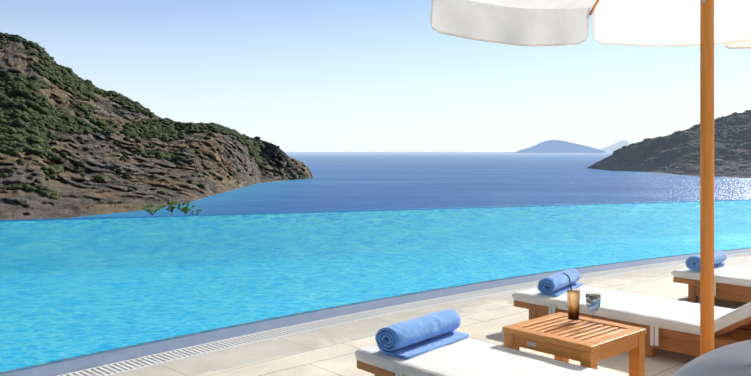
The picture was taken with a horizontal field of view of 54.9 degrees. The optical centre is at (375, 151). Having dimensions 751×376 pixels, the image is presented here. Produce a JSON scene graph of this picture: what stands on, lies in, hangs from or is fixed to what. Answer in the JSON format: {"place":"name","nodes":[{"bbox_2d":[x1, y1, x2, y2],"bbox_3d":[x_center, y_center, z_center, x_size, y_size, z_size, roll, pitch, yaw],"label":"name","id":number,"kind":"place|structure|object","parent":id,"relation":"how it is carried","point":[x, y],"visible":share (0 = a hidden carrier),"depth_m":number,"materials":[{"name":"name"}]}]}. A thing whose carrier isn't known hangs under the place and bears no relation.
{"place":"outdoors","nodes":[
{"label":"outdoors","id":0,"kind":"place"},
{"bbox_2d":[141,204,161,215],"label":"bush","id":1,"kind":"object","parent":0,"point":[159,207],"visible":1,"depth_m":56.69,"materials":[{"name":"green plant"}]},
{"bbox_2d":[0,38,312,219],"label":"headland","id":2,"kind":"structure","parent":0,"point":[89,196],"depth_m":278.94,"materials":[{"name":"brown stone"}]},
{"bbox_2d":[0,32,305,204],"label":"scrub","id":3,"kind":"object","parent":2,"relation":"on","point":[22,127],"visible":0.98,"depth_m":309.60,"materials":[{"name":"green plant"}]},
{"bbox_2d":[161,201,177,214],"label":"bush","id":4,"kind":"object","parent":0,"point":[175,203],"visible":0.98,"depth_m":60.83,"materials":[{"name":"green plant"}]},
{"bbox_2d":[177,202,194,214],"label":"bush","id":5,"kind":"object","parent":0,"point":[184,209],"visible":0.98,"depth_m":58.83,"materials":[{"name":"green plant"}]},
{"bbox_2d":[185,209,201,214],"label":"bush","id":6,"kind":"object","parent":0,"point":[192,213],"visible":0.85,"depth_m":56.98,"materials":[{"name":"green plant"}]},
{"bbox_2d":[0,199,750,375],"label":"pool water","id":7,"kind":"structure","parent":0,"point":[73,288],"depth_m":8.45,"materials":[{"name":"blue liquid"}]},
{"bbox_2d":[0,0,750,151],"label":"sky","id":8,"kind":"structure","parent":0,"point":[293,75],"materials":[{"name":"blue"}]},
{"bbox_2d":[73,152,750,217],"bbox_3d":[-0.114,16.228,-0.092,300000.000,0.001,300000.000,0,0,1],"label":"sea","id":9,"kind":"structure","parent":0,"point":[342,181],"depth_m":350.69,"materials":[{"name":"blue liquid"}]},
{"bbox_2d":[107,256,750,375],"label":"deck","id":10,"kind":"structure","parent":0,"point":[328,351],"depth_m":4.64,"materials":[{"name":"stone"}]},
{"bbox_2d":[357,360,394,375],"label":"lounger frame","id":11,"kind":"object","parent":10,"relation":"on","point":[376,371],"visible":0.1,"depth_m":3.51,"materials":[{"name":"brown wood"}]},
{"bbox_2d":[355,338,619,375],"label":"lounger cushion","id":12,"kind":"object","parent":11,"relation":"on","point":[468,357],"visible":0.73,"depth_m":3.35,"materials":[{"name":"white fabric"}]},
{"bbox_2d":[375,309,468,358],"bbox_3d":[0.248,0.905,3.656,0.200,0.135,0.554,0,0,40],"label":"towel","id":13,"kind":"object","parent":12,"relation":"on","point":[411,338],"visible":1,"depth_m":3.58,"materials":[{"name":"blue fabric"}]},
{"bbox_2d":[672,340,750,375],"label":"pillow","id":14,"kind":"object","parent":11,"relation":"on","point":[733,359],"visible":1,"depth_m":2.42,"materials":[{"name":"white fabric"}]},
{"bbox_2d":[56,252,750,375],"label":"drain grate","id":15,"kind":"object","parent":10,"relation":"in","point":[137,363],"visible":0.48,"depth_m":5.10,"materials":[{"name":"white plastic"}]},
{"bbox_2d":[502,312,646,375],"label":"side table","id":16,"kind":"object","parent":10,"relation":"on","point":[560,336],"visible":0.85,"depth_m":3.58,"materials":[{"name":"brown wood"}]},
{"bbox_2d":[527,341,535,346],"bbox_3d":[0.767,0.945,3.555,0.003,0.020,0.055,0,0,-42],"label":"table plate","id":17,"kind":"object","parent":16,"relation":"attached to","point":[532,344],"visible":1,"depth_m":3.55,"materials":[{"name":"silver metal"}]},
{"bbox_2d":[566,288,580,322],"bbox_3d":[1.033,0.801,3.776,0.071,0.173,0.071,0,0,1],"label":"drink glass","id":18,"kind":"object","parent":16,"relation":"on","point":[574,306],"depth_m":3.75,"materials":[{"name":"glass"}]},
{"bbox_2d":[585,292,600,323],"bbox_3d":[1.126,0.808,3.744,0.077,0.158,0.077,0,0,1],"label":"water goblet","id":19,"kind":"object","parent":16,"relation":"on","point":[593,308],"visible":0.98,"depth_m":3.73,"materials":[{"name":"clear glass"}]},
{"bbox_2d":[514,301,750,356],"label":"lounger frame","id":20,"kind":"object","parent":10,"relation":"on","point":[684,342],"visible":0.29,"depth_m":4.28,"materials":[{"name":"brown wood"}]},
{"bbox_2d":[537,269,581,295],"bbox_3d":[1.308,0.912,5.107,0.145,0.122,0.524,0,0,35],"label":"towel","id":21,"kind":"object","parent":20,"relation":"on","point":[556,284],"visible":0.98,"depth_m":4.98,"materials":[{"name":"blue fabric"}]},
{"bbox_2d":[512,286,750,345],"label":"lounger cushion","id":22,"kind":"object","parent":20,"relation":"on","point":[652,312],"visible":0.77,"depth_m":4.49,"materials":[{"name":"white fabric"}]},
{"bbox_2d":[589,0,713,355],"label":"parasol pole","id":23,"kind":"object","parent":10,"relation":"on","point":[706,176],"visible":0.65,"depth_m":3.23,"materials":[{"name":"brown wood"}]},
{"bbox_2d":[430,0,750,46],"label":"umbrella canopy","id":24,"kind":"object","parent":23,"relation":"attached to","point":[657,23],"visible":0.98,"depth_m":4.65,"materials":[{"name":"white fabric"}]},
{"bbox_2d":[673,277,750,302],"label":"lounger frame","id":25,"kind":"object","parent":10,"relation":"on","point":[737,293],"visible":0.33,"depth_m":5.71,"materials":[{"name":"brown wood"}]},
{"bbox_2d":[686,250,726,271],"bbox_3d":[2.777,0.908,6.068,0.565,0.131,0.142,0,0,-45],"label":"towel","id":26,"kind":"object","parent":25,"relation":"on","point":[693,262],"visible":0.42,"depth_m":5.93,"materials":[{"name":"blue fabric"}]},
{"bbox_2d":[671,265,750,295],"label":"lounger cushion","id":27,"kind":"object","parent":25,"relation":"on","point":[733,275],"visible":0.6,"depth_m":5.83,"materials":[{"name":"white fabric"}]},
{"bbox_2d":[516,140,605,152],"bbox_3d":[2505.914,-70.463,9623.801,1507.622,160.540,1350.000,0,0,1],"label":"island","id":28,"kind":"structure","parent":0,"point":[554,146],"depth_m":8953.78,"materials":[{"name":"blue stone"}]},
{"bbox_2d":[586,294,600,310],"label":"water","id":29,"kind":"structure","parent":0,"point":[595,299],"depth_m":3.72,"materials":[{"name":"clear liquid"}]},
{"bbox_2d":[600,140,629,152],"bbox_3d":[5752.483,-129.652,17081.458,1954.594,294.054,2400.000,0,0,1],"label":"island","id":30,"kind":"structure","parent":0,"point":[613,147],"depth_m":15891.43,"materials":[{"name":"blue"}]},
{"bbox_2d":[587,115,750,177],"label":"headland","id":31,"kind":"structure","parent":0,"point":[666,154],"depth_m":585.88,"materials":[{"name":"stone"}]},
{"bbox_2d":[612,110,750,163],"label":"scrub","id":32,"kind":"object","parent":31,"relation":"on","point":[636,152],"visible":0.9,"depth_m":627.87,"materials":[{"name":"green plant"}]},
{"bbox_2d":[725,40,750,48],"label":"umbrella canopy","id":33,"kind":"object","parent":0,"point":[743,45],"visible":0.15,"depth_m":5.06,"materials":[{"name":"white fabric"}]},
{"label":"pool basin","id":34,"kind":"structure","parent":0,"visible":0},
{"bbox_2d":[0,248,750,375],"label":"pool coping","id":35,"kind":"object","parent":34,"relation":"on","point":[100,359],"visible":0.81,"depth_m":5.19,"materials":[{"name":"stone"}]}
]}

